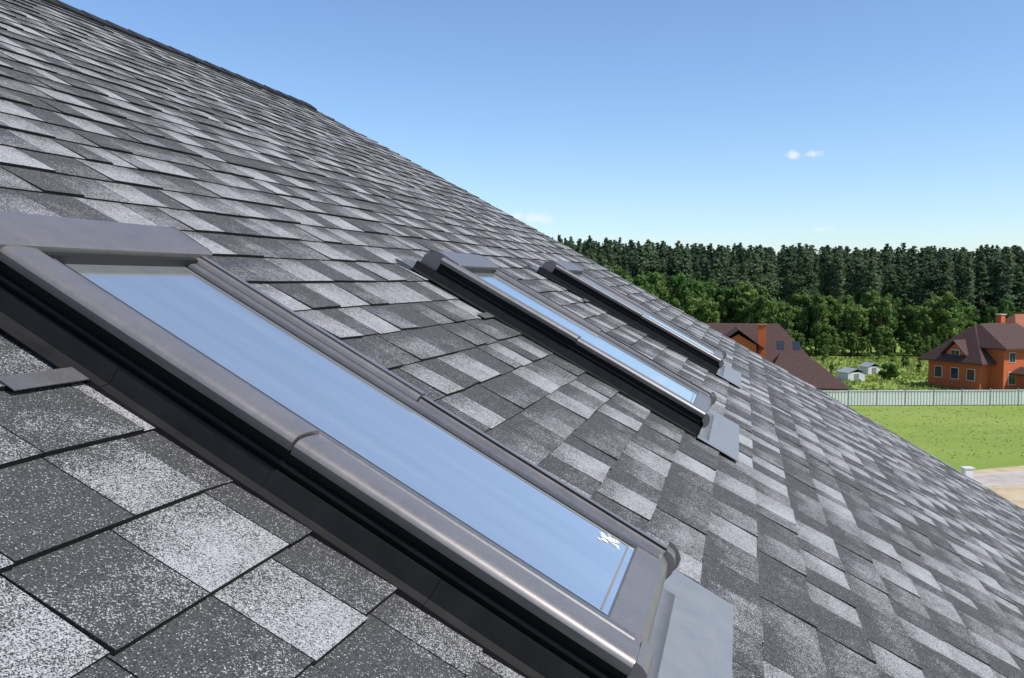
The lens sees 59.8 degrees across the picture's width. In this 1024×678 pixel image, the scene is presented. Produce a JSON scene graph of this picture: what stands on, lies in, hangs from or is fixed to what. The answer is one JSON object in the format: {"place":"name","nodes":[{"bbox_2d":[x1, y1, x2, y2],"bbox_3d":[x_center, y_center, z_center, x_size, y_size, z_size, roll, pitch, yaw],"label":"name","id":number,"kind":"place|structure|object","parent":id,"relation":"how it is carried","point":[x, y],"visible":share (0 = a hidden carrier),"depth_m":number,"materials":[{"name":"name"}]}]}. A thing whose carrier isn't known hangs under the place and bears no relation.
{"place":"outdoors","nodes":[
{"label":"outdoors","id":0,"kind":"place"},
{"bbox_2d":[59,0,1023,256],"label":"sky","id":1,"kind":"structure","parent":0,"point":[861,124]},
{"bbox_2d":[805,325,1023,470],"bbox_3d":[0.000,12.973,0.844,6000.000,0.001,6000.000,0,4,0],"label":"ground","id":2,"kind":"structure","parent":0,"point":[952,445],"depth_m":79.79,"materials":[{"name":"green plant"}]},
{"bbox_2d":[728,332,756,352],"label":"gable wall","id":3,"kind":"structure","parent":2,"relation":"on","point":[738,338],"depth_m":102.06,"materials":[{"name":"orange brick"}]},
{"bbox_2d":[704,323,805,361],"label":"roof","id":4,"kind":"structure","parent":3,"relation":"on","point":[775,333],"depth_m":106.07,"materials":[{"name":"brown tile"}]},
{"bbox_2d":[724,326,764,348],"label":"gable roof","id":5,"kind":"structure","parent":4,"relation":"on","point":[733,331],"depth_m":102.38,"materials":[{"name":"brown tile"}]},
{"bbox_2d":[757,325,765,358],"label":"chimney","id":6,"kind":"object","parent":4,"relation":"on","point":[761,339],"visible":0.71,"depth_m":102.77,"materials":[{"name":"orange brick"}]},
{"bbox_2d":[777,341,783,349],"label":"rooflight","id":7,"kind":"object","parent":4,"relation":"attached to","point":[780,345],"visible":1,"depth_m":104.32,"materials":[{"name":"blue glass"}]},
{"bbox_2d":[793,341,800,349],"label":"rooflight","id":8,"kind":"object","parent":4,"relation":"attached to","point":[796,345],"visible":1,"depth_m":103.97,"materials":[{"name":"blue glass"}]},
{"bbox_2d":[543,233,1023,336],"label":"pine forest","id":9,"kind":"object","parent":2,"relation":"on","point":[981,278],"visible":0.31,"depth_m":199.28,"materials":[{"name":"green plant"}]},
{"bbox_2d":[607,265,1023,359],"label":"deciduous tree line","id":10,"kind":"object","parent":2,"relation":"on","point":[818,321],"visible":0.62,"depth_m":155.47,"materials":[{"name":"green plant"}]},
{"bbox_2d":[819,344,827,361],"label":"garden tree","id":11,"kind":"object","parent":2,"relation":"on","point":[823,352],"visible":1,"depth_m":138.71,"materials":[{"name":"green plant"}]},
{"bbox_2d":[829,364,834,373],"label":"shrub","id":12,"kind":"object","parent":2,"relation":"on","point":[831,367],"visible":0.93,"depth_m":123.60,"materials":[{"name":"green plant"}]},
{"bbox_2d":[836,367,866,381],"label":"garden shed","id":13,"kind":"structure","parent":2,"relation":"on","point":[846,373],"depth_m":115.50,"materials":[{"name":"white metal"}]},
{"bbox_2d":[859,362,879,373],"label":"garden shed","id":14,"kind":"structure","parent":2,"relation":"on","point":[869,368],"depth_m":125.31,"materials":[{"name":"white metal"}]},
{"bbox_2d":[875,350,881,359],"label":"shrub","id":15,"kind":"object","parent":2,"relation":"on","point":[878,353],"visible":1,"depth_m":144.64,"materials":[{"name":"green plant"}]},
{"bbox_2d":[878,358,899,379],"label":"shrub","id":16,"kind":"object","parent":2,"relation":"on","point":[890,372],"visible":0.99,"depth_m":116.93,"materials":[{"name":"green plant"}]},
{"bbox_2d":[900,354,909,366],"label":"shrub","id":17,"kind":"object","parent":2,"relation":"on","point":[905,362],"visible":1,"depth_m":133.21,"materials":[{"name":"green plant"}]},
{"bbox_2d":[812,356,1023,458],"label":"grass tufts","id":18,"kind":"object","parent":2,"relation":"on","point":[880,381],"visible":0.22,"depth_m":116.05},
{"bbox_2d":[916,361,922,371],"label":"shrub","id":19,"kind":"object","parent":2,"relation":"on","point":[918,366],"visible":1,"depth_m":123.55,"materials":[{"name":"green plant"}]},
{"bbox_2d":[917,346,924,360],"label":"garden tree","id":20,"kind":"object","parent":2,"relation":"on","point":[920,352],"visible":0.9,"depth_m":138.57,"materials":[{"name":"green plant"}]},
{"bbox_2d":[819,388,1023,405],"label":"metal fence","id":21,"kind":"object","parent":2,"relation":"on","point":[904,397],"visible":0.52,"depth_m":92.96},
{"bbox_2d":[928,360,989,389],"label":"walls","id":22,"kind":"structure","parent":2,"relation":"on","point":[981,381],"depth_m":106.84,"materials":[{"name":"orange brick"}]},
{"bbox_2d":[935,366,941,376],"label":"window pane","id":23,"kind":"object","parent":22,"relation":"in","point":[938,371],"visible":1,"depth_m":109.57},
{"bbox_2d":[951,368,957,378],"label":"window pane","id":24,"kind":"object","parent":22,"relation":"in","point":[954,372],"visible":1,"depth_m":107.52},
{"bbox_2d":[917,323,1023,364],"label":"roof","id":25,"kind":"structure","parent":22,"relation":"on","point":[977,355],"depth_m":107.22,"materials":[{"name":"brown tile"}]},
{"bbox_2d":[940,339,967,355],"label":"dormer","id":26,"kind":"object","parent":25,"relation":"on","point":[956,347],"visible":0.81,"depth_m":107.10,"materials":[{"name":"orange brick"}]},
{"bbox_2d":[967,369,973,380],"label":"window pane","id":27,"kind":"object","parent":22,"relation":"in","point":[970,374],"visible":1,"depth_m":105.56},
{"bbox_2d":[989,349,1023,389],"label":"bay wall","id":28,"kind":"structure","parent":2,"relation":"on","point":[998,374],"depth_m":104.27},
{"bbox_2d":[976,323,1023,349],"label":"bay roof","id":29,"kind":"structure","parent":28,"relation":"on","point":[1000,336],"depth_m":106.05,"materials":[{"name":"brown tile"}]},
{"bbox_2d":[996,315,1004,322],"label":"chimney","id":30,"kind":"object","parent":29,"relation":"on","point":[1000,318],"visible":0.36,"depth_m":111.00,"materials":[{"name":"orange brick"}]},
{"bbox_2d":[1010,367,1023,375],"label":"porch roof","id":31,"kind":"structure","parent":28,"relation":"attached to","point":[1019,371],"depth_m":103.40,"materials":[{"name":"brown tile"}]},
{"bbox_2d":[959,466,1023,508],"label":"sand ground","id":32,"kind":"structure","parent":0,"point":[1014,495],"depth_m":55.66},
{"bbox_2d":[960,466,974,479],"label":"utility box","id":33,"kind":"object","parent":32,"relation":"on","point":[968,471],"visible":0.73,"depth_m":56.43,"materials":[{"name":"concrete"}]},
{"bbox_2d":[965,470,972,478],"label":"door","id":34,"kind":"structure","parent":33,"relation":"in","point":[969,473],"depth_m":56.41,"materials":[{"name":"white plastic"}]},
{"bbox_2d":[974,471,1023,487],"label":"kerb","id":35,"kind":"structure","parent":32,"relation":"on","point":[1005,485],"depth_m":56.55,"materials":[{"name":"concrete"}]},
{"bbox_2d":[974,472,1023,484],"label":"pavement","id":36,"kind":"structure","parent":0,"point":[1008,478],"depth_m":58.33,"materials":[{"name":"concrete"}]},
{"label":"walls","id":37,"kind":"object","parent":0,"visible":0},
{"bbox_2d":[772,352,850,389],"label":"wing roof","id":38,"kind":"structure","parent":37,"relation":"on","point":[805,367],"depth_m":98.46,"materials":[{"name":"brown tile"}]},
{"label":"walls","id":39,"kind":"object","parent":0,"visible":0},
{"bbox_2d":[1005,314,1023,326],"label":"roof","id":40,"kind":"structure","parent":39,"relation":"on","point":[1017,318],"depth_m":134.93,"materials":[{"name":"ceramic"}]},
{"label":"walls","id":41,"kind":"object","parent":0,"visible":0},
{"bbox_2d":[0,0,1023,677],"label":"roof shingles","id":42,"kind":"object","parent":41,"relation":"on","point":[814,532],"visible":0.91,"depth_m":2.53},
{"bbox_2d":[0,318,71,368],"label":"side flashing strip","id":43,"kind":"object","parent":42,"relation":"on","point":[32,345],"visible":1,"depth_m":1.33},
{"bbox_2d":[0,367,88,390],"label":"side flashing tongue","id":44,"kind":"object","parent":42,"relation":"on","point":[23,381],"visible":1,"depth_m":1.26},
{"bbox_2d":[0,284,121,391],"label":"side flashing","id":45,"kind":"object","parent":42,"relation":"on","point":[98,368],"visible":0.84,"depth_m":1.36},
{"bbox_2d":[0,211,211,258],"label":"top hood","id":46,"kind":"object","parent":42,"relation":"on","point":[43,233],"visible":0.61,"depth_m":1.61,"materials":[{"name":"grey metal"}]},
{"bbox_2d":[171,227,212,258],"bbox_3d":[-0.726,-0.184,1.933,0.150,0.098,0.004,31,11,11],"label":"hood end","id":47,"kind":"object","parent":46,"relation":"attached to","point":[194,240],"visible":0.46,"depth_m":1.92,"materials":[{"name":"grey metal"}]},
{"bbox_2d":[43,252,197,266],"bbox_3d":[-0.717,-0.140,1.659,0.010,0.030,0.417,31,10,11],"label":"hood slot","id":48,"kind":"object","parent":42,"relation":"attached to","point":[90,259],"visible":0.5,"depth_m":1.63,"materials":[{"name":"metal"}]},
{"bbox_2d":[0,245,318,449],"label":"side cover","id":49,"kind":"object","parent":42,"relation":"attached to","point":[258,411],"visible":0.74,"depth_m":1.33,"materials":[{"name":"grey metal"}]},
{"bbox_2d":[41,0,316,109],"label":"ridge cap","id":50,"kind":"object","parent":42,"relation":"on","point":[94,18],"visible":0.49,"depth_m":7.13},
{"bbox_2d":[98,365,274,494],"bbox_3d":[-0.480,0.134,1.309,0.290,0.047,0.029,31,11,11],"label":"side flashing","id":51,"kind":"object","parent":42,"relation":"on","point":[163,414],"visible":0.93,"depth_m":1.31,"materials":[{"name":"metal"}]},
{"bbox_2d":[0,273,612,677],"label":"frame drip","id":52,"kind":"object","parent":42,"relation":"attached to","point":[596,670],"visible":1,"depth_m":1.27},
{"bbox_2d":[197,256,424,401],"bbox_3d":[-0.450,-0.037,1.838,0.630,0.030,0.043,31,10,11],"label":"side cover","id":53,"kind":"object","parent":42,"relation":"attached to","point":[318,333],"visible":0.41,"depth_m":1.82,"materials":[{"name":"grey metal"}]},
{"bbox_2d":[0,259,659,677],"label":"roof window","id":54,"kind":"structure","parent":42,"relation":"in","point":[232,419],"depth_m":1.32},
{"bbox_2d":[253,467,441,609],"bbox_3d":[-0.235,0.280,1.255,0.290,0.047,0.029,31,10,11],"label":"side flashing","id":55,"kind":"object","parent":42,"relation":"on","point":[414,582],"visible":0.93,"depth_m":1.25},
{"bbox_2d":[395,260,415,270],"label":"back flashing","id":56,"kind":"object","parent":42,"relation":"on","point":[411,263],"visible":0.21,"depth_m":3.59,"materials":[{"name":"metal"}]},
{"bbox_2d":[412,260,443,285],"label":"side flashing","id":57,"kind":"object","parent":42,"relation":"on","point":[429,272],"visible":0.91,"depth_m":3.57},
{"bbox_2d":[396,259,486,311],"bbox_3d":[-0.282,-0.212,3.526,0.432,0.003,0.024,31,11,11],"label":"side flashing strip","id":58,"kind":"object","parent":42,"relation":"on","point":[441,285],"visible":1,"depth_m":3.52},
{"bbox_2d":[421,251,498,270],"bbox_3d":[-0.219,-0.316,3.882,0.150,0.096,0.612,31,10,11],"label":"top hood","id":59,"kind":"object","parent":42,"relation":"on","point":[432,260],"visible":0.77,"depth_m":3.69,"materials":[{"name":"grey metal"}]},
{"bbox_2d":[291,435,639,675],"bbox_3d":[-0.069,0.294,1.257,0.555,0.031,0.078,31,10,11],"label":"side cover","id":60,"kind":"object","parent":42,"relation":"attached to","point":[563,614],"visible":1,"depth_m":1.23,"materials":[{"name":"grey metal"}]},
{"bbox_2d":[437,276,504,320],"bbox_3d":[-0.163,-0.159,3.526,0.290,0.047,0.029,31,10,11],"label":"side flashing","id":61,"kind":"object","parent":42,"relation":"on","point":[475,299],"visible":0.93,"depth_m":3.53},
{"bbox_2d":[465,268,496,272],"bbox_3d":[-0.143,-0.290,3.863,0.010,0.030,0.502,31,10,11],"label":"hood slot","id":62,"kind":"object","parent":42,"relation":"attached to","point":[474,270],"visible":0.43,"depth_m":3.86,"materials":[{"name":"metal"}]},
{"bbox_2d":[477,312,494,317],"bbox_3d":[-0.099,-0.091,3.425,0.035,0.007,0.142,32,9,11],"label":"side flashing tongue","id":63,"kind":"object","parent":42,"relation":"on","point":[486,315],"visible":1,"depth_m":3.42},
{"bbox_2d":[421,578,592,677],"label":"side flashing","id":64,"kind":"object","parent":42,"relation":"on","point":[496,637],"visible":1,"depth_m":1.21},
{"bbox_2d":[440,258,580,341],"bbox_3d":[-0.007,-0.156,3.530,0.630,0.031,0.086,31,10,11],"label":"side cover","id":65,"kind":"object","parent":42,"relation":"attached to","point":[518,304],"visible":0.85,"depth_m":3.49,"materials":[{"name":"grey metal"}]},
{"bbox_2d":[498,312,567,358],"bbox_3d":[0.082,-0.013,3.472,0.290,0.047,0.030,31,10,11],"label":"side flashing","id":66,"kind":"object","parent":42,"relation":"on","point":[535,336],"visible":0.86,"depth_m":3.47,"materials":[{"name":"metal"}]},
{"bbox_2d":[527,266,538,272],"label":"back flashing","id":67,"kind":"object","parent":42,"relation":"on","point":[535,268],"visible":0.36,"depth_m":5.71,"materials":[{"name":"metal"}]},
{"bbox_2d":[418,396,667,555],"bbox_3d":[0.051,0.266,1.729,0.555,0.030,0.036,31,10,11],"label":"side cover","id":68,"kind":"object","parent":42,"relation":"attached to","point":[555,482],"visible":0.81,"depth_m":1.72,"materials":[{"name":"grey metal"}]},
{"bbox_2d":[537,266,556,281],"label":"side flashing","id":69,"kind":"object","parent":42,"relation":"on","point":[547,273],"visible":0.93,"depth_m":5.71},
{"bbox_2d":[495,268,601,331],"bbox_3d":[0.134,-0.190,4.084,0.630,0.031,0.044,31,10,11],"label":"side cover","id":70,"kind":"object","parent":42,"relation":"attached to","point":[552,302],"visible":0.45,"depth_m":4.06,"materials":[{"name":"grey metal"}]},
{"bbox_2d":[527,265,584,298],"bbox_3d":[0.279,-0.363,5.668,0.432,0.005,0.024,30,10,11],"label":"side flashing strip","id":71,"kind":"object","parent":42,"relation":"on","point":[556,282],"visible":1,"depth_m":5.66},
{"bbox_2d":[542,260,583,272],"bbox_3d":[0.347,-0.468,6.044,0.150,0.096,0.652,31,10,11],"label":"top hood","id":72,"kind":"object","parent":42,"relation":"on","point":[550,265],"visible":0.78,"depth_m":5.77,"materials":[{"name":"grey metal"}]},
{"bbox_2d":[443,271,699,422],"bbox_3d":[0.217,0.023,3.451,1.158,0.012,0.010,31,10,11],"label":"frame drip","id":73,"kind":"object","parent":42,"relation":"attached to","point":[589,357],"visible":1,"depth_m":3.44},
{"bbox_2d":[437,263,707,424],"bbox_3d":[0.270,0.015,3.755,1.188,0.113,0.606,31,10,11],"label":"roof window","id":74,"kind":"structure","parent":42,"relation":"in","point":[442,268],"depth_m":3.49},
{"bbox_2d":[493,273,695,390],"bbox_3d":[0.341,-0.028,3.983,1.080,0.034,0.009,31,10,11],"label":"glass gasket","id":75,"kind":"object","parent":74,"relation":"attached to","point":[595,332],"visible":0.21,"depth_m":3.97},
{"bbox_2d":[553,276,595,303],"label":"side flashing","id":76,"kind":"object","parent":42,"relation":"on","point":[578,291],"visible":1,"depth_m":5.67,"materials":[{"name":"metal"}]},
{"bbox_2d":[562,349,633,397],"bbox_3d":[0.328,0.133,3.418,0.290,0.047,0.029,31,10,11],"label":"side flashing","id":77,"kind":"object","parent":42,"relation":"on","point":[623,388],"visible":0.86,"depth_m":3.42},
{"bbox_2d":[555,265,642,316],"bbox_3d":[0.553,-0.307,5.673,0.630,0.031,0.086,31,10,11],"label":"side cover","id":78,"kind":"object","parent":42,"relation":"attached to","point":[600,291],"visible":0.96,"depth_m":5.63,"materials":[{"name":"grey metal"}]},
{"bbox_2d":[592,298,635,326],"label":"side flashing","id":79,"kind":"object","parent":42,"relation":"on","point":[617,314],"visible":1,"depth_m":5.61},
{"bbox_2d":[582,271,651,312],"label":"side cover","id":80,"kind":"object","parent":42,"relation":"attached to","point":[618,292],"visible":0.49,"depth_m":6.24,"materials":[{"name":"grey metal"}]},
{"bbox_2d":[553,268,720,366],"bbox_3d":[0.836,-0.137,5.917,1.188,0.113,0.646,31,10,11],"label":"roof window","id":81,"kind":"structure","parent":42,"relation":"in","point":[555,271],"depth_m":5.63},
{"bbox_2d":[557,273,717,365],"bbox_3d":[0.777,-0.128,5.594,1.158,0.012,0.010,31,10,11],"label":"frame drip","id":82,"kind":"object","parent":42,"relation":"attached to","point":[637,319],"visible":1,"depth_m":5.59},
{"bbox_2d":[626,640,652,677],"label":"cover end","id":83,"kind":"object","parent":42,"relation":"attached to","point":[641,668],"visible":0.88,"depth_m":1.18,"materials":[{"name":"grey metal"}]},
{"bbox_2d":[576,338,705,417],"bbox_3d":[0.493,0.147,3.420,0.555,0.031,0.078,31,10,11],"label":"side cover","id":84,"kind":"object","parent":42,"relation":"attached to","point":[643,378],"visible":1,"depth_m":3.39,"materials":[{"name":"grey metal"}]},
{"bbox_2d":[702,411,710,427],"bbox_3d":[0.734,0.306,3.369,0.030,0.056,0.076,31,10,11],"label":"cover end","id":85,"kind":"object","parent":84,"relation":"attached to","point":[706,418],"visible":0.93,"depth_m":3.33,"materials":[{"name":"grey metal"}]},
{"bbox_2d":[633,321,676,350],"bbox_3d":[0.888,-0.018,5.561,0.290,0.047,0.029,31,10,11],"label":"side flashing","id":86,"kind":"object","parent":42,"relation":"on","point":[652,334],"visible":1,"depth_m":5.56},
{"bbox_2d":[601,331,710,396],"bbox_3d":[0.635,0.113,3.975,0.555,0.031,0.037,31,10,11],"label":"side cover","id":87,"kind":"object","parent":42,"relation":"attached to","point":[656,363],"visible":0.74,"depth_m":3.96,"materials":[{"name":"grey metal"}]},
{"bbox_2d":[628,388,700,436],"bbox_3d":[0.574,0.279,3.364,0.290,0.047,0.029,31,11,11],"label":"side flashing","id":88,"kind":"object","parent":42,"relation":"on","point":[667,414],"visible":1,"depth_m":3.36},
{"bbox_2d":[663,546,675,579],"bbox_3d":[0.292,0.424,1.676,0.030,0.056,0.034,31,10,11],"label":"cover end","id":89,"kind":"object","parent":42,"relation":"attached to","point":[669,556],"visible":0.64,"depth_m":1.66,"materials":[{"name":"grey metal"}]},
{"bbox_2d":[667,541,680,570],"bbox_3d":[0.303,0.417,1.695,0.036,0.056,0.008,31,10,11],"label":"cover end","id":90,"kind":"object","parent":42,"relation":"attached to","point":[672,545],"visible":0.49,"depth_m":1.69,"materials":[{"name":"grey metal"}]},
{"bbox_2d":[641,314,720,361],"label":"side cover","id":91,"kind":"object","parent":42,"relation":"attached to","point":[682,339],"visible":0.88,"depth_m":5.53,"materials":[{"name":"grey metal"}]},
{"bbox_2d":[652,311,722,352],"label":"side cover","id":92,"kind":"object","parent":42,"relation":"attached to","point":[688,332],"visible":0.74,"depth_m":6.14,"materials":[{"name":"grey metal"}]},
{"bbox_2d":[673,345,717,374],"bbox_3d":[1.134,0.128,5.507,0.290,0.047,0.029,31,11,11],"label":"side flashing","id":93,"kind":"object","parent":42,"relation":"on","point":[699,361],"visible":1,"depth_m":5.51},
{"bbox_2d":[658,570,733,677],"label":"apron","id":94,"kind":"object","parent":42,"relation":"on","point":[699,641],"visible":0.62,"depth_m":1.60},
{"bbox_2d":[648,588,674,677],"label":"apron fold","id":95,"kind":"object","parent":94,"relation":"on","point":[657,640],"visible":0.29,"depth_m":1.53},
{"bbox_2d":[710,393,714,406],"bbox_3d":[0.875,0.272,3.922,0.030,0.056,0.034,31,10,11],"label":"cover end","id":96,"kind":"object","parent":42,"relation":"attached to","point":[712,397],"visible":0.59,"depth_m":3.90,"materials":[{"name":"grey metal"}]},
{"bbox_2d":[697,409,738,460],"bbox_3d":[0.861,0.380,3.683,0.171,0.012,0.840,31,11,11],"label":"apron","id":97,"kind":"object","parent":42,"relation":"on","point":[724,436],"visible":0.79,"depth_m":3.60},
{"bbox_2d":[698,414,713,440],"bbox_3d":[0.801,0.344,3.650,0.046,0.015,0.650,31,11,11],"label":"apron fold","id":98,"kind":"object","parent":97,"relation":"on","point":[704,433],"visible":0.53,"depth_m":3.50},
{"bbox_2d":[719,359,723,368],"bbox_3d":[1.295,0.155,5.511,0.030,0.056,0.076,31,10,11],"label":"cover end","id":99,"kind":"object","parent":42,"relation":"attached to","point":[721,363],"visible":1,"depth_m":5.47,"materials":[{"name":"grey metal"}]},
{"bbox_2d":[716,364,740,387],"bbox_3d":[1.427,0.228,5.845,0.171,0.012,0.880,31,11,11],"label":"apron","id":100,"kind":"object","parent":42,"relation":"on","point":[731,375],"visible":0.79,"depth_m":5.77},
{"bbox_2d":[717,365,724,375],"bbox_3d":[1.367,0.192,5.812,0.046,0.015,0.690,31,11,11],"label":"apron fold","id":101,"kind":"object","parent":100,"relation":"on","point":[720,371],"visible":0.6,"depth_m":5.71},
{"label":"frame bottom","id":102,"kind":"object","parent":42,"relation":"on","visible":0},
{"bbox_2d":[605,547,667,643],"bbox_3d":[0.201,0.435,1.460,0.076,0.057,0.429,31,10,11],"label":"bottom rail","id":103,"kind":"object","parent":102,"relation":"on","point":[634,605],"visible":0.52,"depth_m":1.43,"materials":[{"name":"grey metal"}]},
{"bbox_2d":[66,264,633,614],"bbox_3d":[-0.280,0.120,1.569,1.094,0.001,0.337,31,10,11],"label":"glass","id":104,"kind":"object","parent":103,"relation":"on","point":[557,542],"visible":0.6,"depth_m":1.54,"materials":[{"name":"glass"}]},
{"bbox_2d":[64,264,604,613],"bbox_3d":[-0.328,0.146,1.406,1.080,0.034,0.008,31,11,11],"label":"glass gasket","id":105,"kind":"object","parent":104,"relation":"attached to","point":[340,443],"visible":0.14,"depth_m":1.39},
{"bbox_2d":[185,268,626,545],"bbox_3d":[-0.229,0.116,1.720,1.038,0.065,0.014,27,16,11],"label":"spacer line","id":106,"kind":"object","parent":104,"relation":"attached to","point":[410,409],"visible":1,"depth_m":1.71,"materials":[{"name":"grey metal"}]},
{"bbox_2d":[186,267,632,546],"bbox_3d":[-0.242,0.124,1.738,1.080,0.034,0.013,31,10,10],"label":"glass gasket","id":107,"kind":"object","parent":104,"relation":"attached to","point":[413,409],"visible":0.21,"depth_m":1.72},
{"bbox_2d":[597,532,619,548],"bbox_3d":[0.175,0.361,1.601,0.049,0.005,0.055,29,7,11],"label":"bird dropping","id":108,"kind":"object","parent":104,"relation":"on","point":[610,539],"visible":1,"depth_m":1.60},
{"bbox_2d":[601,546,628,608],"bbox_3d":[0.172,0.388,1.470,0.003,0.002,0.323,1,4,14],"label":"spacer line","id":109,"kind":"object","parent":104,"relation":"attached to","point":[612,583],"visible":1,"depth_m":1.45,"materials":[{"name":"silver metal"}]},
{"label":"frame bottom","id":110,"kind":"object","parent":42,"relation":"on","visible":0},
{"bbox_2d":[693,392,710,422],"bbox_3d":[0.774,0.285,3.664,0.076,0.057,0.514,31,10,11],"label":"bottom rail","id":111,"kind":"object","parent":110,"relation":"on","point":[702,401],"visible":0.44,"depth_m":3.67,"materials":[{"name":"grey metal"}]},
{"bbox_2d":[473,273,697,402],"bbox_3d":[0.293,-0.030,3.773,1.094,0.001,0.422,31,10,11],"label":"glass","id":112,"kind":"object","parent":111,"relation":"on","point":[637,364],"visible":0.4,"depth_m":3.79,"materials":[{"name":"glass"}]},
{"bbox_2d":[496,275,694,390],"bbox_3d":[0.355,-0.037,3.966,1.038,0.062,0.012,34,15,10],"label":"spacer line","id":113,"kind":"object","parent":112,"relation":"attached to","point":[596,333],"visible":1,"depth_m":3.96,"materials":[{"name":"grey metal"}]},
{"label":"frame bottom","id":114,"kind":"object","parent":42,"relation":"on","visible":0},
{"bbox_2d":[714,350,722,365],"bbox_3d":[1.340,0.133,5.826,0.076,0.057,0.554,31,10,11],"label":"bottom rail","id":115,"kind":"object","parent":114,"relation":"on","point":[718,354],"visible":0.37,"depth_m":5.87,"materials":[{"name":"grey metal"}]},
{"bbox_2d":[575,274,714,353],"bbox_3d":[0.858,-0.182,5.935,1.094,0.001,0.462,31,10,11],"label":"glass","id":116,"kind":"object","parent":115,"relation":"on","point":[677,331],"visible":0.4,"depth_m":6.01,"materials":[{"name":"glass"}]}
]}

